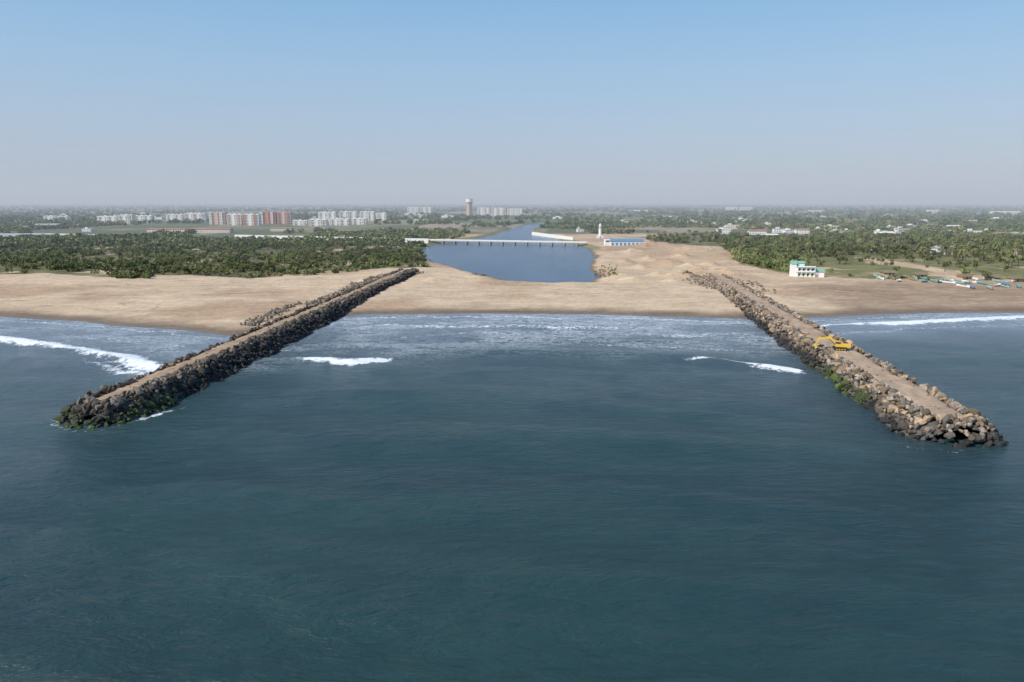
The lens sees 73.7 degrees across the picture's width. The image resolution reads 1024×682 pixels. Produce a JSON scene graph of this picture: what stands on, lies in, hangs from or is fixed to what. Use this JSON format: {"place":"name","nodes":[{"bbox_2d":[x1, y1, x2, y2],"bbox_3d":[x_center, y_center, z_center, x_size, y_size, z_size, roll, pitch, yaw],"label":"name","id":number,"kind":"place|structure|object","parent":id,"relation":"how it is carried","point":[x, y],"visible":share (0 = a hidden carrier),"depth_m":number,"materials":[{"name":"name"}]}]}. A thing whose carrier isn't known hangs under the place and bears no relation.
{"place":"outdoors","nodes":[
{"label":"outdoors","id":0,"kind":"place"},
{"bbox_2d":[423,223,597,282],"bbox_3d":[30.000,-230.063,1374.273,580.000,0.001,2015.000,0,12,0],"label":"river","id":1,"kind":"structure","parent":0,"point":[542,262],"depth_m":609.79,"materials":[{"name":"liquid"}]},
{"bbox_2d":[0,313,1023,681],"bbox_3d":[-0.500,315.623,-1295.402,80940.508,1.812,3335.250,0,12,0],"label":"sea","id":2,"kind":"structure","parent":0,"point":[506,499],"depth_m":113.00,"materials":[{"name":"liquid"}]},
{"bbox_2d":[0,202,1023,335],"bbox_3d":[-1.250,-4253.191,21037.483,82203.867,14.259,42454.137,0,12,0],"label":"ground","id":3,"kind":"structure","parent":0,"point":[647,280],"depth_m":402.69,"materials":[{"name":"beige sand"}]},
{"bbox_2d":[0,233,23,236],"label":"warehouse shed","id":4,"kind":"structure","parent":3,"relation":"on","point":[8,234],"depth_m":920.74,"materials":[{"name":"white paint"}]},
{"bbox_2d":[25,233,58,235],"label":"warehouse shed","id":5,"kind":"structure","parent":3,"relation":"on","point":[41,233],"depth_m":925.63,"materials":[{"name":"white paint"}]},
{"bbox_2d":[82,229,93,231],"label":"walls","id":6,"kind":"structure","parent":3,"relation":"on","point":[88,230],"depth_m":1094.24,"materials":[{"name":"white paint"}]},
{"bbox_2d":[99,217,117,222],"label":"walls","id":7,"kind":"structure","parent":3,"relation":"on","point":[112,219],"depth_m":1489.01,"materials":[{"name":"white paint"}]},
{"bbox_2d":[120,215,135,223],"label":"walls","id":8,"kind":"structure","parent":3,"relation":"on","point":[132,218],"depth_m":1489.01,"materials":[{"name":"white paint"}]},
{"bbox_2d":[136,216,154,222],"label":"walls","id":9,"kind":"structure","parent":3,"relation":"on","point":[147,218],"depth_m":1544.43,"materials":[{"name":"white paint"}]},
{"bbox_2d":[147,228,188,232],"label":"warehouse shed","id":10,"kind":"structure","parent":3,"relation":"on","point":[151,230],"depth_m":1062.27,"materials":[{"name":"beige paint"}]},
{"bbox_2d":[168,215,184,220],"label":"walls","id":11,"kind":"structure","parent":3,"relation":"on","point":[170,217],"depth_m":1667.58,"materials":[{"name":"white paint"}]},
{"bbox_2d":[184,213,202,219],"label":"projecting bays","id":12,"kind":"object","parent":3,"relation":"on","point":[185,217],"visible":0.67,"depth_m":1665.92,"materials":[{"name":"beige paint"}]},
{"bbox_2d":[186,214,207,220],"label":"walls","id":13,"kind":"structure","parent":3,"relation":"on","point":[198,217],"depth_m":1667.58,"materials":[{"name":"white paint"}]},
{"bbox_2d":[190,228,233,232],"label":"warehouse shed","id":14,"kind":"structure","parent":3,"relation":"on","point":[214,230],"depth_m":1062.58,"materials":[{"name":"beige paint"}]},
{"bbox_2d":[0,239,427,276],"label":"shrub thicket","id":15,"kind":"object","parent":3,"relation":"on","point":[54,258],"visible":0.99,"depth_m":556.94,"materials":[{"name":"green plant"}]},
{"bbox_2d":[209,212,222,224],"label":"projecting bays","id":16,"kind":"object","parent":3,"relation":"on","point":[211,218],"visible":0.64,"depth_m":1435.87,"materials":[{"name":"white paint"}]},
{"bbox_2d":[211,213,226,224],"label":"walls","id":17,"kind":"structure","parent":3,"relation":"on","point":[215,218],"depth_m":1437.41,"materials":[{"name":"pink paint"}]},
{"bbox_2d":[209,213,226,223],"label":"windows","id":18,"kind":"structure","parent":17,"relation":"attached to","point":[218,219],"depth_m":1437.33,"materials":[{"name":"grey glass"}]},
{"bbox_2d":[226,214,238,224],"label":"projecting bays","id":19,"kind":"object","parent":3,"relation":"on","point":[236,219],"visible":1,"depth_m":1388.06,"materials":[{"name":"white paint"}]},
{"bbox_2d":[226,215,242,224],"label":"walls","id":20,"kind":"structure","parent":3,"relation":"on","point":[232,219],"depth_m":1389.64,"materials":[{"name":"white paint"}]},
{"bbox_2d":[53,267,418,429],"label":"rock breakwater","id":21,"kind":"object","parent":3,"relation":"on","point":[160,388],"visible":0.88,"depth_m":199.20,"materials":[{"name":"grey stone"}]},
{"bbox_2d":[242,214,256,225],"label":"projecting bays","id":22,"kind":"object","parent":3,"relation":"on","point":[253,219],"visible":0.64,"depth_m":1388.06,"materials":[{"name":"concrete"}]},
{"bbox_2d":[245,215,261,225],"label":"walls","id":23,"kind":"structure","parent":3,"relation":"on","point":[249,221],"depth_m":1390.04,"materials":[{"name":"white paint"}]},
{"bbox_2d":[243,215,260,224],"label":"windows","id":24,"kind":"structure","parent":23,"relation":"attached to","point":[251,220],"depth_m":1389.58,"materials":[{"name":"grey glass"}]},
{"bbox_2d":[260,212,272,223],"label":"projecting bays","id":25,"kind":"object","parent":3,"relation":"on","point":[270,215],"visible":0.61,"depth_m":1486.54,"materials":[{"name":"white paint"}]},
{"bbox_2d":[263,212,277,223],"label":"walls","id":26,"kind":"structure","parent":3,"relation":"on","point":[266,216],"depth_m":1489.01,"materials":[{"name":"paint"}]},
{"bbox_2d":[270,227,293,230],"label":"warehouse shed","id":27,"kind":"structure","parent":3,"relation":"on","point":[279,228],"depth_m":1120.51,"materials":[{"name":"beige paint"}]},
{"bbox_2d":[277,212,288,223],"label":"projecting bays","id":28,"kind":"object","parent":3,"relation":"on","point":[286,218],"visible":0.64,"depth_m":1487.40,"materials":[{"name":"white paint"}]},
{"bbox_2d":[277,212,292,223],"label":"walls","id":29,"kind":"structure","parent":3,"relation":"on","point":[282,218],"depth_m":1489.01,"materials":[{"name":"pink paint"}]},
{"bbox_2d":[295,221,308,225],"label":"walls","id":30,"kind":"structure","parent":3,"relation":"on","point":[299,222],"depth_m":1390.85,"materials":[{"name":"white paint"}]},
{"bbox_2d":[308,220,327,225],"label":"walls","id":31,"kind":"structure","parent":3,"relation":"on","point":[315,223],"depth_m":1345.73,"materials":[{"name":"white paint"}]},
{"bbox_2d":[309,220,327,225],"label":"windows","id":32,"kind":"structure","parent":31,"relation":"attached to","point":[318,222],"depth_m":1345.26,"materials":[{"name":"grey glass"}]},
{"bbox_2d":[320,212,336,218],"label":"walls","id":33,"kind":"structure","parent":3,"relation":"on","point":[323,216],"depth_m":1666.62,"materials":[{"name":"white paint"}]},
{"bbox_2d":[329,219,349,224],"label":"walls","id":34,"kind":"structure","parent":3,"relation":"on","point":[343,220],"depth_m":1390.04,"materials":[{"name":"white paint"}]},
{"bbox_2d":[341,212,357,220],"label":"walls","id":35,"kind":"structure","parent":3,"relation":"on","point":[352,214],"depth_m":1736.34,"materials":[{"name":"white paint"}]},
{"bbox_2d":[354,219,367,224],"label":"walls","id":36,"kind":"structure","parent":3,"relation":"on","point":[357,221],"depth_m":1438.65,"materials":[{"name":"white paint"}]},
{"bbox_2d":[361,212,374,220],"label":"walls","id":37,"kind":"structure","parent":3,"relation":"on","point":[371,214],"depth_m":1736.34,"materials":[{"name":"white paint"}]},
{"bbox_2d":[378,213,386,220],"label":"walls","id":38,"kind":"structure","parent":3,"relation":"on","point":[381,215],"depth_m":1736.84,"materials":[{"name":"white paint"}]},
{"bbox_2d":[408,208,419,213],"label":"walls","id":39,"kind":"structure","parent":3,"relation":"on","point":[415,210],"depth_m":2604.00,"materials":[{"name":"white paint"}]},
{"bbox_2d":[422,208,431,212],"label":"walls","id":40,"kind":"structure","parent":3,"relation":"on","point":[428,209],"depth_m":2603.25,"materials":[{"name":"white paint"}]},
{"bbox_2d":[107,243,811,278],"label":"bush mass","id":41,"kind":"object","parent":3,"relation":"on","point":[775,262],"visible":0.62,"depth_m":521.87,"materials":[{"name":"green plant"}]},
{"bbox_2d":[466,198,472,215],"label":"water tower","id":42,"kind":"structure","parent":3,"relation":"on","point":[469,201],"depth_m":2302.91,"materials":[{"name":"beige paint"}]},
{"bbox_2d":[479,208,489,214],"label":"walls","id":43,"kind":"structure","parent":3,"relation":"on","point":[481,211],"depth_m":2450.64,"materials":[{"name":"white paint"}]},
{"bbox_2d":[493,208,505,215],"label":"walls","id":44,"kind":"structure","parent":3,"relation":"on","point":[500,211],"depth_m":2314.28,"materials":[{"name":"white paint"}]},
{"bbox_2d":[428,239,586,245],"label":"river bridge","id":45,"kind":"structure","parent":3,"relation":"on","point":[503,241],"depth_m":801.31,"materials":[{"name":"concrete"}]},
{"bbox_2d":[240,270,776,325],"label":"riprap pile","id":46,"kind":"object","parent":3,"relation":"on","point":[271,313],"visible":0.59,"depth_m":363.16,"materials":[{"name":"stone"}]},
{"bbox_2d":[0,204,1023,246],"bbox_3d":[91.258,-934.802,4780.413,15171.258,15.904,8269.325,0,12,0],"label":"distant tree belt","id":47,"kind":"object","parent":3,"relation":"on","point":[791,221],"visible":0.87,"depth_m":1437.54,"materials":[{"name":"green plant"}]},
{"bbox_2d":[508,209,521,214],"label":"walls","id":48,"kind":"structure","parent":3,"relation":"on","point":[515,211],"depth_m":2451.35,"materials":[{"name":"white paint"}]},
{"bbox_2d":[532,232,572,239],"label":"panels","id":49,"kind":"object","parent":3,"relation":"on","point":[557,237],"visible":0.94,"depth_m":927.21,"materials":[{"name":"white paint"}]},
{"bbox_2d":[535,232,572,239],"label":"pillars","id":50,"kind":"structure","parent":3,"relation":"on","point":[545,235],"depth_m":970.93,"materials":[{"name":"white paint"}]},
{"bbox_2d":[597,223,602,237],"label":"white watch tower","id":51,"kind":"structure","parent":3,"relation":"on","point":[599,235],"depth_m":904.18,"materials":[{"name":"paint"}]},
{"bbox_2d":[604,239,609,245],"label":"annexe","id":52,"kind":"structure","parent":3,"relation":"on","point":[606,243],"depth_m":754.53,"materials":[{"name":"white paint"}]},
{"bbox_2d":[610,241,643,245],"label":"walls","id":53,"kind":"structure","parent":3,"relation":"on","point":[626,242],"depth_m":753.04,"materials":[{"name":"white paint"}]},
{"bbox_2d":[612,243,641,245],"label":"blue shutters","id":54,"kind":"object","parent":53,"relation":"attached to","point":[624,244],"visible":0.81,"depth_m":753.20,"materials":[{"name":"blue metal"}]},
{"bbox_2d":[610,239,643,240],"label":"roof","id":55,"kind":"structure","parent":53,"relation":"on","point":[626,239],"depth_m":754.95,"materials":[{"name":"blue metal"}]},
{"bbox_2d":[716,229,730,233],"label":"walls","id":56,"kind":"structure","parent":3,"relation":"on","point":[724,231],"depth_m":1038.89,"materials":[{"name":"white paint"}]},
{"bbox_2d":[725,225,739,228],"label":"walls","id":57,"kind":"structure","parent":3,"relation":"on","point":[734,226],"depth_m":1222.72,"materials":[{"name":"beige paint"}]},
{"bbox_2d":[739,207,752,209],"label":"walls","id":58,"kind":"structure","parent":3,"relation":"on","point":[746,208],"depth_m":3784.15,"materials":[{"name":"white paint"}]},
{"bbox_2d":[748,231,766,234],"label":"walls","id":59,"kind":"structure","parent":3,"relation":"on","point":[757,232],"depth_m":1003.27,"materials":[{"name":"white paint"}]},
{"bbox_2d":[772,229,785,232],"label":"walls","id":60,"kind":"structure","parent":3,"relation":"on","point":[776,230],"depth_m":1066.35,"materials":[{"name":"white paint"}]},
{"bbox_2d":[789,264,796,276],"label":"stair tower","id":61,"kind":"structure","parent":3,"relation":"on","point":[793,269],"depth_m":442.68,"materials":[{"name":"white paint"}]},
{"bbox_2d":[794,230,809,233],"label":"walls","id":62,"kind":"structure","parent":3,"relation":"on","point":[802,231],"depth_m":1029.73,"materials":[{"name":"white paint"}]},
{"bbox_2d":[794,228,809,229],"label":"roof","id":63,"kind":"structure","parent":62,"relation":"on","point":[801,229],"depth_m":1031.48,"materials":[{"name":"pink tile"}]},
{"bbox_2d":[796,267,814,276],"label":"walls","id":64,"kind":"structure","parent":3,"relation":"on","point":[805,274],"depth_m":440.23,"materials":[{"name":"white paint"}]},
{"bbox_2d":[798,269,813,275],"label":"windows","id":65,"kind":"structure","parent":64,"relation":"attached to","point":[804,270],"depth_m":440.08,"materials":[{"name":"black glass"}]},
{"bbox_2d":[797,266,815,272],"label":"floor slabs","id":66,"kind":"structure","parent":64,"relation":"on","point":[807,267],"depth_m":438.38,"materials":[{"name":"white paint"}]},
{"bbox_2d":[815,272,823,276],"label":"side wing","id":67,"kind":"structure","parent":3,"relation":"on","point":[819,274],"depth_m":440.09,"materials":[{"name":"white paint"}]},
{"bbox_2d":[646,232,1023,279],"bbox_3d":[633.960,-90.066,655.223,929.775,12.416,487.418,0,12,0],"label":"tree grove","id":68,"kind":"object","parent":3,"relation":"on","point":[835,251],"visible":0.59,"depth_m":637.46,"materials":[{"name":"green plant"}]},
{"bbox_2d":[646,229,1023,266],"bbox_3d":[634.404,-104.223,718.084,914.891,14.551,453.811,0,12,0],"label":"coconut palm grove","id":69,"kind":"object","parent":3,"relation":"on","point":[956,245],"visible":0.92,"depth_m":678.16,"materials":[{"name":"green plant"}]},
{"bbox_2d":[702,273,1008,448],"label":"rock breakwater","id":70,"kind":"object","parent":3,"relation":"on","point":[898,402],"visible":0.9,"depth_m":182.82,"materials":[{"name":"grey stone"}]},
{"bbox_2d":[814,336,850,350],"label":"excavator","id":71,"kind":"object","parent":70,"relation":"on","point":[839,345],"visible":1,"depth_m":214.86,"materials":[{"name":"yellow metal"}]},
{"bbox_2d":[880,270,896,275],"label":"thatched hut","id":72,"kind":"object","parent":3,"relation":"on","point":[888,272],"visible":0.92,"depth_m":452.12,"materials":[{"name":"beige paint"}]},
{"bbox_2d":[912,272,928,277],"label":"thatched hut","id":73,"kind":"object","parent":3,"relation":"on","point":[923,274],"visible":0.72,"depth_m":442.43,"materials":[{"name":"beige paint"}]},
{"bbox_2d":[930,248,952,254],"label":"walls","id":74,"kind":"structure","parent":3,"relation":"on","point":[936,249],"depth_m":627.94,"materials":[{"name":"white paint"}]},
{"bbox_2d":[956,284,969,287],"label":"fishing boat","id":75,"kind":"object","parent":3,"relation":"on","point":[959,285],"visible":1,"depth_m":390.30,"materials":[{"name":"white paint"}]},
{"bbox_2d":[956,273,973,279],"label":"thatched hut","id":76,"kind":"object","parent":3,"relation":"on","point":[964,276],"visible":0.92,"depth_m":428.71,"materials":[{"name":"beige paint"}]},
{"bbox_2d":[982,274,1001,279],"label":"thatched hut","id":77,"kind":"object","parent":3,"relation":"on","point":[995,276],"visible":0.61,"depth_m":424.27,"materials":[{"name":"beige paint"}]},
{"bbox_2d":[992,279,1006,282],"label":"fishing boat","id":78,"kind":"object","parent":3,"relation":"on","point":[1005,281],"visible":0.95,"depth_m":411.20,"materials":[{"name":"green paint"}]},
{"bbox_2d":[1006,275,1023,281],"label":"thatched hut","id":79,"kind":"object","parent":3,"relation":"on","point":[1018,278],"visible":0.92,"depth_m":415.98,"materials":[{"name":"beige paint"}]},
{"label":"pillars","id":80,"kind":"object","parent":3,"relation":"on","visible":0},
{"bbox_2d":[235,235,427,242],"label":"panels","id":81,"kind":"object","parent":80,"relation":"on","point":[406,239],"visible":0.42,"depth_m":855.15,"materials":[{"name":"white paint"}]},
{"bbox_2d":[0,0,1023,201],"label":"sky","id":82,"kind":"structure","parent":0,"point":[101,100],"materials":[{"name":"blue"}]},
{"bbox_2d":[874,231,893,232],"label":"roof","id":83,"kind":"structure","parent":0,"point":[884,232],"depth_m":929.18,"materials":[{"name":"white paint"}]}
]}

